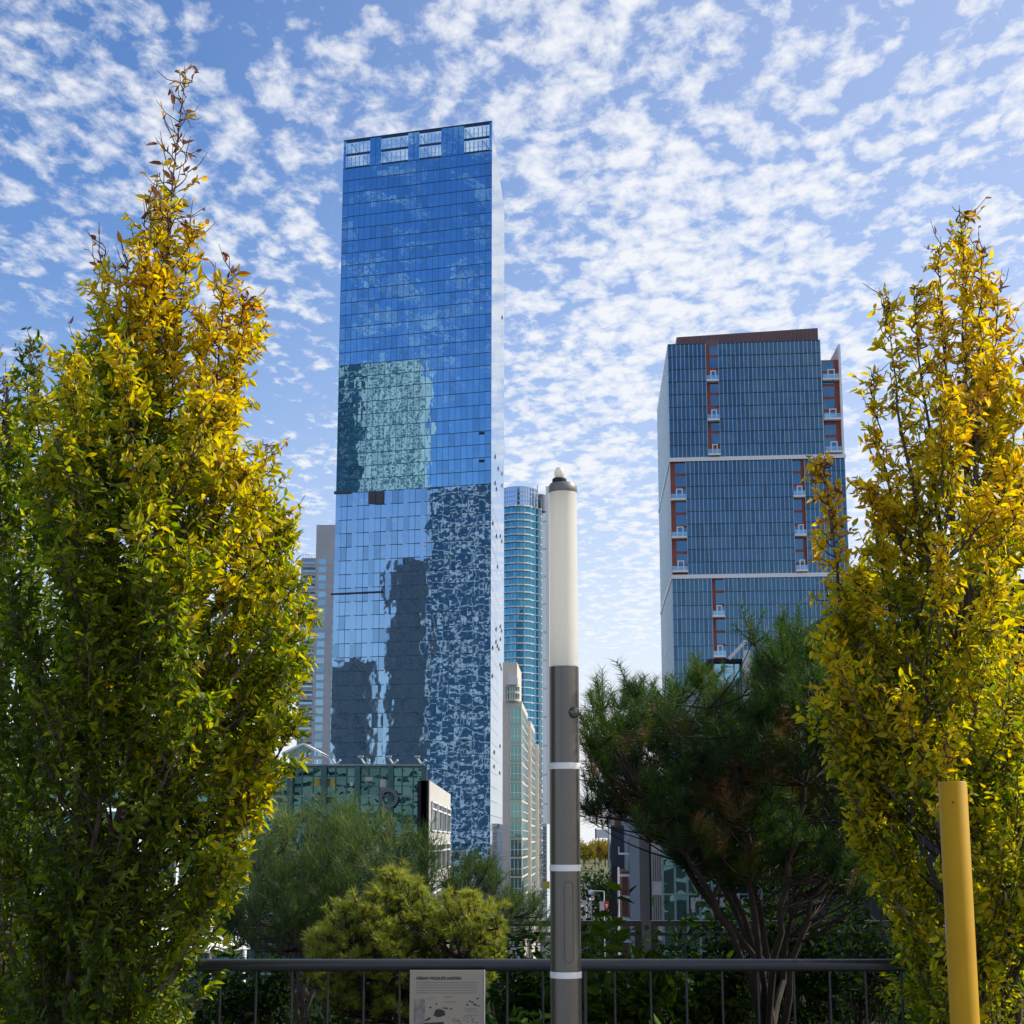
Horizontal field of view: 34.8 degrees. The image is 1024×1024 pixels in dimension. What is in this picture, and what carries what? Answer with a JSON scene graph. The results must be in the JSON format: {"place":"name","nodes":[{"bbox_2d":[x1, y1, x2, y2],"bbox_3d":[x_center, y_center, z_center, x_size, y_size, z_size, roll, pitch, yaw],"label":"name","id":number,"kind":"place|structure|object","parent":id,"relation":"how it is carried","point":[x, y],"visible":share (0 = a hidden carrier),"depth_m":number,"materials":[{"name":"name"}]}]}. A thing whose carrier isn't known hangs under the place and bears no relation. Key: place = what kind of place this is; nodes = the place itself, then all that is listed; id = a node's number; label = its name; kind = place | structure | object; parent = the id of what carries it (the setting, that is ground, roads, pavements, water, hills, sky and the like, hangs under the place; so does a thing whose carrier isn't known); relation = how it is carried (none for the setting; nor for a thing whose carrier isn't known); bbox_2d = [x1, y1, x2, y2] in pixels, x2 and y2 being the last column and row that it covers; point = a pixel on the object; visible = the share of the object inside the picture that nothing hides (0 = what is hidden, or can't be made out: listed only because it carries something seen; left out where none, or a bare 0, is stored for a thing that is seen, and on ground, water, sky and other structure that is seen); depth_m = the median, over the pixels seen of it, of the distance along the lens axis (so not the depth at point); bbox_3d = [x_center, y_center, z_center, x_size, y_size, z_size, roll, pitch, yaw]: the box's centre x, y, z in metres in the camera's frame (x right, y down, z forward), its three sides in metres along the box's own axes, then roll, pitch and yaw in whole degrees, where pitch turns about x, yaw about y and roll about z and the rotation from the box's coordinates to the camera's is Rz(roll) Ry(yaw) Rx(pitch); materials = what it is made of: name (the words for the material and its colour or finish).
{"place":"outdoors","nodes":[
{"label":"outdoors","id":0,"kind":"place"},
{"bbox_2d":[296,525,334,763],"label":"concrete apartment tower","id":1,"kind":"structure","parent":0,"point":[319,569],"depth_m":501.95,"materials":[{"name":"grey concrete"}]},
{"bbox_2d":[314,742,321,747],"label":"window","id":2,"kind":"structure","parent":1,"relation":"in","point":[317,744],"depth_m":495.72,"materials":[{"name":"blue glass"}]},
{"bbox_2d":[315,708,322,713],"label":"window","id":3,"kind":"structure","parent":1,"relation":"in","point":[317,710],"depth_m":497.78,"materials":[{"name":"blue glass"}]},
{"bbox_2d":[315,725,322,730],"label":"window","id":4,"kind":"structure","parent":1,"relation":"in","point":[317,727],"depth_m":496.75,"materials":[{"name":"blue glass"}]},
{"bbox_2d":[316,666,323,671],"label":"window","id":5,"kind":"structure","parent":1,"relation":"in","point":[321,668],"depth_m":500.22,"materials":[{"name":"blue glass"}]},
{"bbox_2d":[316,674,323,679],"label":"window","id":6,"kind":"structure","parent":1,"relation":"in","point":[318,676],"depth_m":499.79,"materials":[{"name":"blue glass"}]},
{"bbox_2d":[316,683,323,688],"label":"window","id":7,"kind":"structure","parent":1,"relation":"in","point":[318,685],"depth_m":499.24,"materials":[{"name":"blue glass"}]},
{"bbox_2d":[317,641,324,646],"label":"window","id":8,"kind":"structure","parent":1,"relation":"in","point":[319,643],"depth_m":501.81,"materials":[{"name":"blue glass"}]},
{"bbox_2d":[318,575,325,580],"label":"window","id":9,"kind":"structure","parent":1,"relation":"in","point":[320,577],"depth_m":505.87,"materials":[{"name":"blue glass"}]},
{"bbox_2d":[318,583,325,588],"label":"window","id":10,"kind":"structure","parent":1,"relation":"in","point":[320,585],"depth_m":505.38,"materials":[{"name":"blue glass"}]},
{"bbox_2d":[449,942,514,988],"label":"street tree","id":11,"kind":"object","parent":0,"point":[513,952],"depth_m":200.07,"materials":[{"name":"green plant"}]},
{"bbox_2d":[0,0,1023,844],"label":"sky","id":12,"kind":"structure","parent":0,"point":[669,170],"materials":[{"name":"blue"}]},
{"bbox_2d":[487,845,588,996],"bbox_3d":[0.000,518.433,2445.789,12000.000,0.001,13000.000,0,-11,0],"label":"ground","id":13,"kind":"structure","parent":0,"point":[542,940],"depth_m":471.15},
{"bbox_2d":[0,721,248,987],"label":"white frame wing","id":14,"kind":"structure","parent":13,"relation":"on","point":[244,952],"depth_m":57.54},
{"bbox_2d":[246,756,450,991],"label":"glass hall","id":15,"kind":"structure","parent":13,"relation":"on","point":[413,789],"depth_m":118.22,"materials":[{"name":"teal glass"}]},
{"bbox_2d":[282,743,327,763],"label":"terrace canopy","id":16,"kind":"object","parent":15,"relation":"on","point":[300,748],"visible":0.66,"depth_m":133.66,"materials":[{"name":"white metal"}]},
{"bbox_2d":[431,801,436,831],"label":"window","id":17,"kind":"structure","parent":15,"relation":"in","point":[433,804],"depth_m":122.29,"materials":[{"name":"grey glass"}]},
{"bbox_2d":[437,843,441,871],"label":"window","id":18,"kind":"structure","parent":15,"relation":"in","point":[438,844],"depth_m":131.42,"materials":[{"name":"grey glass"}]},
{"bbox_2d":[437,803,442,831],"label":"window","id":19,"kind":"structure","parent":15,"relation":"in","point":[439,806],"depth_m":131.48,"materials":[{"name":"grey glass"}]},
{"bbox_2d":[442,806,446,832],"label":"window","id":20,"kind":"structure","parent":15,"relation":"in","point":[444,809],"depth_m":140.27,"materials":[{"name":"grey glass"}]},
{"bbox_2d":[442,843,446,869],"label":"window","id":21,"kind":"structure","parent":15,"relation":"in","point":[444,858],"depth_m":140.23,"materials":[{"name":"grey glass"}]},
{"bbox_2d":[447,808,450,832],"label":"window","id":22,"kind":"structure","parent":15,"relation":"in","point":[448,809],"depth_m":148.26,"materials":[{"name":"grey glass"}]},
{"bbox_2d":[447,842,450,866],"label":"window","id":23,"kind":"structure","parent":15,"relation":"in","point":[449,844],"depth_m":150.27,"materials":[{"name":"grey glass"}]},
{"bbox_2d":[330,121,503,949],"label":"glass tower","id":24,"kind":"structure","parent":13,"relation":"on","point":[418,640],"depth_m":417.25,"materials":[{"name":"blue glass"}]},
{"bbox_2d":[502,662,541,986],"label":"stone apartment tower","id":25,"kind":"structure","parent":13,"relation":"on","point":[522,814],"depth_m":298.77,"materials":[{"name":"beige stone"}]},
{"bbox_2d":[510,878,521,894],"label":"window","id":26,"kind":"structure","parent":25,"relation":"in","point":[519,880],"depth_m":292.49,"materials":[{"name":"green glass"}]},
{"bbox_2d":[510,859,521,875],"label":"window","id":27,"kind":"structure","parent":25,"relation":"in","point":[514,863],"depth_m":293.06,"materials":[{"name":"green glass"}]},
{"bbox_2d":[510,840,521,856],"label":"window","id":28,"kind":"structure","parent":25,"relation":"in","point":[515,845],"depth_m":293.78,"materials":[{"name":"green glass"}]},
{"bbox_2d":[510,821,521,836],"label":"window","id":29,"kind":"structure","parent":25,"relation":"in","point":[515,826],"depth_m":294.42,"materials":[{"name":"green glass"}]},
{"bbox_2d":[510,801,521,817],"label":"window","id":30,"kind":"structure","parent":25,"relation":"in","point":[515,806],"depth_m":295.07,"materials":[{"name":"green glass"}]},
{"bbox_2d":[510,783,521,798],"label":"window","id":31,"kind":"structure","parent":25,"relation":"in","point":[515,788],"depth_m":295.72,"materials":[{"name":"green glass"}]},
{"bbox_2d":[510,764,521,779],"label":"window","id":32,"kind":"structure","parent":25,"relation":"in","point":[515,769],"depth_m":296.44,"materials":[{"name":"green glass"}]},
{"bbox_2d":[510,745,521,760],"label":"window","id":33,"kind":"structure","parent":25,"relation":"in","point":[515,750],"depth_m":297.09,"materials":[{"name":"green glass"}]},
{"bbox_2d":[510,726,521,742],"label":"window","id":34,"kind":"structure","parent":25,"relation":"in","point":[515,731],"depth_m":297.75,"materials":[{"name":"green glass"}]},
{"bbox_2d":[510,708,521,723],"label":"window","id":35,"kind":"structure","parent":25,"relation":"in","point":[515,713],"depth_m":298.40,"materials":[{"name":"green glass"}]},
{"bbox_2d":[522,875,527,893],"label":"window","id":36,"kind":"structure","parent":25,"relation":"in","point":[525,879],"depth_m":306.71,"materials":[{"name":"green glass"}]},
{"bbox_2d":[522,857,527,875],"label":"window","id":37,"kind":"structure","parent":25,"relation":"in","point":[525,860],"depth_m":303.18,"materials":[{"name":"green glass"}]},
{"bbox_2d":[522,840,527,855],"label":"window","id":38,"kind":"structure","parent":25,"relation":"in","point":[524,842],"depth_m":303.95,"materials":[{"name":"green glass"}]},
{"bbox_2d":[522,821,527,837],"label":"window","id":39,"kind":"structure","parent":25,"relation":"in","point":[524,824],"depth_m":306.87,"materials":[{"name":"green glass"}]},
{"bbox_2d":[522,802,527,819],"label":"window","id":40,"kind":"structure","parent":25,"relation":"in","point":[524,806],"depth_m":305.55,"materials":[{"name":"green glass"}]},
{"bbox_2d":[522,783,527,802],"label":"window","id":41,"kind":"structure","parent":25,"relation":"in","point":[524,788],"depth_m":306.41,"materials":[{"name":"green glass"}]},
{"bbox_2d":[522,764,527,784],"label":"window","id":42,"kind":"structure","parent":25,"relation":"in","point":[524,771],"depth_m":307.20,"materials":[{"name":"green glass"}]},
{"bbox_2d":[522,745,527,767],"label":"window","id":43,"kind":"structure","parent":25,"relation":"in","point":[524,753],"depth_m":307.99,"materials":[{"name":"green glass"}]},
{"bbox_2d":[522,727,527,750],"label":"window","id":44,"kind":"structure","parent":25,"relation":"in","point":[524,736],"depth_m":308.78,"materials":[{"name":"green glass"}]},
{"bbox_2d":[522,708,527,733],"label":"window","id":45,"kind":"structure","parent":25,"relation":"in","point":[524,718],"depth_m":309.61,"materials":[{"name":"green glass"}]},
{"bbox_2d":[531,809,534,824],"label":"window","id":46,"kind":"structure","parent":25,"relation":"in","point":[532,811],"depth_m":334.04,"materials":[{"name":"green glass"}]},
{"bbox_2d":[531,793,534,808],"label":"window","id":47,"kind":"structure","parent":25,"relation":"in","point":[532,795],"depth_m":334.08,"materials":[{"name":"green glass"}]},
{"bbox_2d":[531,776,534,793],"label":"window","id":48,"kind":"structure","parent":25,"relation":"in","point":[532,780],"depth_m":333.18,"materials":[{"name":"green glass"}]},
{"bbox_2d":[531,760,534,777],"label":"window","id":49,"kind":"structure","parent":25,"relation":"in","point":[532,764],"depth_m":334.03,"materials":[{"name":"green glass"}]},
{"bbox_2d":[531,744,534,762],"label":"window","id":50,"kind":"structure","parent":25,"relation":"in","point":[532,748],"depth_m":334.93,"materials":[{"name":"green glass"}]},
{"bbox_2d":[531,727,534,746],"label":"window","id":51,"kind":"structure","parent":25,"relation":"in","point":[532,732],"depth_m":335.83,"materials":[{"name":"green glass"}]},
{"bbox_2d":[531,843,535,856],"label":"window","id":52,"kind":"structure","parent":25,"relation":"in","point":[533,845],"depth_m":335.42,"materials":[{"name":"green glass"}]},
{"bbox_2d":[531,826,535,840],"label":"window","id":53,"kind":"structure","parent":25,"relation":"in","point":[533,830],"depth_m":336.04,"materials":[{"name":"green glass"}]},
{"bbox_2d":[532,874,535,889],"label":"window","id":54,"kind":"structure","parent":25,"relation":"in","point":[534,876],"depth_m":333.67,"materials":[{"name":"green glass"}]},
{"bbox_2d":[532,858,535,873],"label":"window","id":55,"kind":"structure","parent":25,"relation":"in","point":[533,860],"depth_m":334.69,"materials":[{"name":"white glass"}]},
{"bbox_2d":[504,486,549,824],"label":"curved tower","id":56,"kind":"structure","parent":13,"relation":"on","point":[526,578],"depth_m":648.83,"materials":[{"name":"teal glass"}]},
{"bbox_2d":[608,806,613,877],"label":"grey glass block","id":57,"kind":"structure","parent":13,"relation":"on","point":[612,824],"depth_m":413.01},
{"bbox_2d":[609,815,639,986],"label":"brick apartment block","id":58,"kind":"structure","parent":13,"relation":"on","point":[624,857],"depth_m":245.23,"materials":[{"name":"grey"}]},
{"bbox_2d":[639,640,769,984],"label":"teal office building","id":59,"kind":"structure","parent":13,"relation":"on","point":[661,882],"depth_m":102.40,"materials":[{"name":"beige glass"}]},
{"bbox_2d":[659,851,660,880],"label":"window","id":60,"kind":"structure","parent":59,"relation":"in","point":[659,851],"depth_m":102.56,"materials":[{"name":"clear glass"}]},
{"bbox_2d":[541,790,542,931],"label":"stone apartment block","id":61,"kind":"structure","parent":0,"point":[542,843],"depth_m":444.00,"materials":[{"name":"beige stone"}]},
{"bbox_2d":[542,927,549,958],"bbox_3d":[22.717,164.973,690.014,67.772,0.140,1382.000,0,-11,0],"label":"pavement","id":62,"kind":"structure","parent":0,"point":[543,948],"depth_m":403.92,"materials":[{"name":"concrete"}]},
{"bbox_2d":[543,823,549,918],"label":"white office slab","id":63,"kind":"structure","parent":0,"point":[546,850],"depth_m":549.31,"materials":[{"name":"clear glass"}]},
{"bbox_2d":[580,858,607,880],"bbox_3d":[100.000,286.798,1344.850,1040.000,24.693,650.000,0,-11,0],"label":"hill","id":64,"kind":"structure","parent":0,"point":[589,865],"depth_m":1153.17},
{"bbox_2d":[580,842,596,866],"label":"hill tree","id":65,"kind":"object","parent":64,"relation":"on","point":[588,853],"visible":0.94,"depth_m":1093.03,"materials":[{"name":"yellow plant"}]},
{"bbox_2d":[591,838,607,865],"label":"hill tree","id":66,"kind":"object","parent":64,"relation":"on","point":[597,850],"visible":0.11,"depth_m":1133.54,"materials":[{"name":"plant"}]},
{"bbox_2d":[594,841,607,866],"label":"hill tree","id":67,"kind":"object","parent":64,"relation":"on","point":[602,848],"visible":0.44,"depth_m":1102.92,"materials":[{"name":"yellow plant"}]},
{"bbox_2d":[595,829,607,853],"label":"billboard","id":68,"kind":"object","parent":64,"relation":"on","point":[600,833],"visible":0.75,"depth_m":1069.02},
{"bbox_2d":[581,882,608,985],"bbox_3d":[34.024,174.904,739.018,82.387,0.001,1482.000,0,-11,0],"label":"road","id":69,"kind":"structure","parent":0,"point":[584,902],"depth_m":645.63,"materials":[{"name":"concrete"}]},
{"bbox_2d":[524,946,549,981],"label":"street tree","id":70,"kind":"object","parent":69,"relation":"on","point":[544,953],"visible":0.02,"depth_m":183.32,"materials":[{"name":"green plant"}]},
{"bbox_2d":[543,881,549,954],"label":"yellow sign","id":71,"kind":"object","parent":69,"relation":"on","point":[546,884],"visible":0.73,"depth_m":253.33,"materials":[{"name":"yellow metal"}]},
{"bbox_2d":[588,891,594,919],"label":"street lamp","id":72,"kind":"object","parent":69,"relation":"on","point":[591,893],"visible":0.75,"depth_m":252.94,"materials":[{"name":"grey metal"}]},
{"bbox_2d":[580,862,609,948],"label":"street tree","id":73,"kind":"object","parent":69,"relation":"on","point":[598,885],"visible":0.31,"depth_m":319.87,"materials":[{"name":"green plant"}]},
{"bbox_2d":[588,890,608,953],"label":"banner post","id":74,"kind":"object","parent":69,"relation":"on","point":[604,904],"visible":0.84,"depth_m":223.66,"materials":[{"name":"metal"}]},
{"bbox_2d":[581,916,626,984],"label":"street tree","id":75,"kind":"object","parent":69,"relation":"on","point":[597,951],"visible":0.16,"depth_m":225.03,"materials":[{"name":"green plant"}]},
{"bbox_2d":[617,867,619,954],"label":"flag pole","id":76,"kind":"object","parent":69,"relation":"on","point":[619,900],"visible":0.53,"depth_m":145.90,"materials":[{"name":"white metal"}]},
{"bbox_2d":[606,1014,677,1023],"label":"shrub","id":77,"kind":"object","parent":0,"point":[656,1020],"visible":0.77,"depth_m":9.04,"materials":[{"name":"green plant"}]},
{"bbox_2d":[657,328,848,805],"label":"residential tower","id":78,"kind":"structure","parent":0,"point":[742,430],"depth_m":387.73,"materials":[{"name":"blue glass"}]},
{"bbox_2d":[766,579,1023,991],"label":"charcoal building","id":79,"kind":"structure","parent":0,"point":[875,912],"depth_m":79.18,"materials":[{"name":"paint"}]},
{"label":"park deck","id":80,"kind":"structure","parent":0,"visible":0},
{"bbox_2d":[0,326,120,1023],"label":"hornbeam tree","id":81,"kind":"object","parent":80,"relation":"on","point":[11,515],"visible":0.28,"depth_m":8.17,"materials":[{"name":"green plant"}]},
{"bbox_2d":[0,65,324,1023],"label":"hornbeam tree","id":82,"kind":"object","parent":80,"relation":"on","point":[138,623],"visible":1,"depth_m":6.62,"materials":[{"name":"green plant"}]},
{"bbox_2d":[1,920,1023,1023],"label":"edge fence","id":83,"kind":"object","parent":80,"relation":"on","point":[637,924],"visible":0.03,"depth_m":13.78,"materials":[{"name":"brown metal"}]},
{"bbox_2d":[110,959,1008,1023],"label":"railing","id":84,"kind":"object","parent":80,"relation":"on","point":[613,965],"visible":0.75,"depth_m":7.17,"materials":[{"name":"metal"}]},
{"bbox_2d":[409,970,484,1023],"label":"information sign","id":85,"kind":"object","parent":84,"relation":"attached to","point":[447,996],"visible":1,"depth_m":7.11,"materials":[{"name":"grey metal"}]},
{"bbox_2d":[548,467,581,1023],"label":"lamp post","id":86,"kind":"object","parent":80,"relation":"on","point":[565,928],"visible":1,"depth_m":6.49,"materials":[{"name":"beige metal"}]},
{"bbox_2d":[149,987,1013,1023],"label":"planting bed","id":87,"kind":"object","parent":80,"relation":"on","point":[200,1001],"visible":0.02,"depth_m":15.12,"materials":[{"name":"brown soil"}]},
{"bbox_2d":[179,909,319,1023],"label":"shrub","id":88,"kind":"object","parent":87,"relation":"on","point":[233,1001],"visible":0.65,"depth_m":12.78,"materials":[{"name":"green plant"}]},
{"bbox_2d":[211,1012,312,1023],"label":"shrub","id":89,"kind":"object","parent":87,"relation":"on","point":[271,1020],"visible":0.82,"depth_m":10.20,"materials":[{"name":"green plant"}]},
{"bbox_2d":[193,773,450,1023],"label":"feathery pine","id":90,"kind":"object","parent":87,"relation":"on","point":[297,910],"visible":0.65,"depth_m":11.90,"materials":[{"name":"green plant"}]},
{"bbox_2d":[297,859,513,1023],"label":"dwarf pine","id":91,"kind":"object","parent":87,"relation":"on","point":[370,925],"visible":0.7,"depth_m":8.88,"materials":[{"name":"green plant"}]},
{"bbox_2d":[435,842,549,947],"bbox_3d":[-0.140,3.316,12.613,1.031,1.580,1.306,0,-11,0],"label":"pine sapling","id":92,"kind":"object","parent":87,"relation":"on","point":[487,880],"visible":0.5,"depth_m":12.45,"materials":[{"name":"green plant"}]},
{"bbox_2d":[485,1000,550,1023],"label":"shrub","id":93,"kind":"object","parent":87,"relation":"on","point":[517,1019],"visible":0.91,"depth_m":8.62,"materials":[{"name":"green plant"}]},
{"bbox_2d":[19,971,1023,1023],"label":"ground cover","id":94,"kind":"object","parent":87,"relation":"on","point":[320,1018],"visible":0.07,"depth_m":13.12,"materials":[{"name":"green plant"}]},
{"bbox_2d":[485,923,602,1023],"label":"shrub","id":95,"kind":"object","parent":87,"relation":"on","point":[518,988],"visible":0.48,"depth_m":11.88,"materials":[{"name":"green plant"}]},
{"bbox_2d":[518,882,691,1023],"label":"shrub","id":96,"kind":"object","parent":87,"relation":"on","point":[632,1005],"visible":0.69,"depth_m":11.41,"materials":[{"name":"green plant"}]},
{"bbox_2d":[626,857,802,1023],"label":"shrub","id":97,"kind":"object","parent":87,"relation":"on","point":[726,946],"visible":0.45,"depth_m":12.81,"materials":[{"name":"green plant"}]},
{"bbox_2d":[657,934,777,1023],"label":"shrub","id":98,"kind":"object","parent":87,"relation":"on","point":[697,1014],"visible":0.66,"depth_m":12.60,"materials":[{"name":"green plant"}]},
{"bbox_2d":[579,598,920,1023],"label":"pine tree","id":99,"kind":"object","parent":87,"relation":"on","point":[790,819],"visible":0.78,"depth_m":10.69,"materials":[{"name":"green plant"}]},
{"bbox_2d":[710,871,872,1023],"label":"shrub","id":100,"kind":"object","parent":87,"relation":"on","point":[809,1000],"visible":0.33,"depth_m":12.84,"materials":[{"name":"green plant"}]},
{"bbox_2d":[766,867,939,1023],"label":"shrub","id":101,"kind":"object","parent":87,"relation":"on","point":[872,949],"visible":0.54,"depth_m":12.78,"materials":[{"name":"green plant"}]},
{"bbox_2d":[791,197,1023,1023],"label":"hornbeam tree","id":102,"kind":"object","parent":80,"relation":"on","point":[987,530],"visible":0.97,"depth_m":7.11,"materials":[{"name":"yellow plant"}]},
{"bbox_2d":[938,781,979,1023],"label":"yellow post","id":103,"kind":"object","parent":80,"relation":"on","point":[959,911],"visible":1,"depth_m":5.41,"materials":[{"name":"metal"}]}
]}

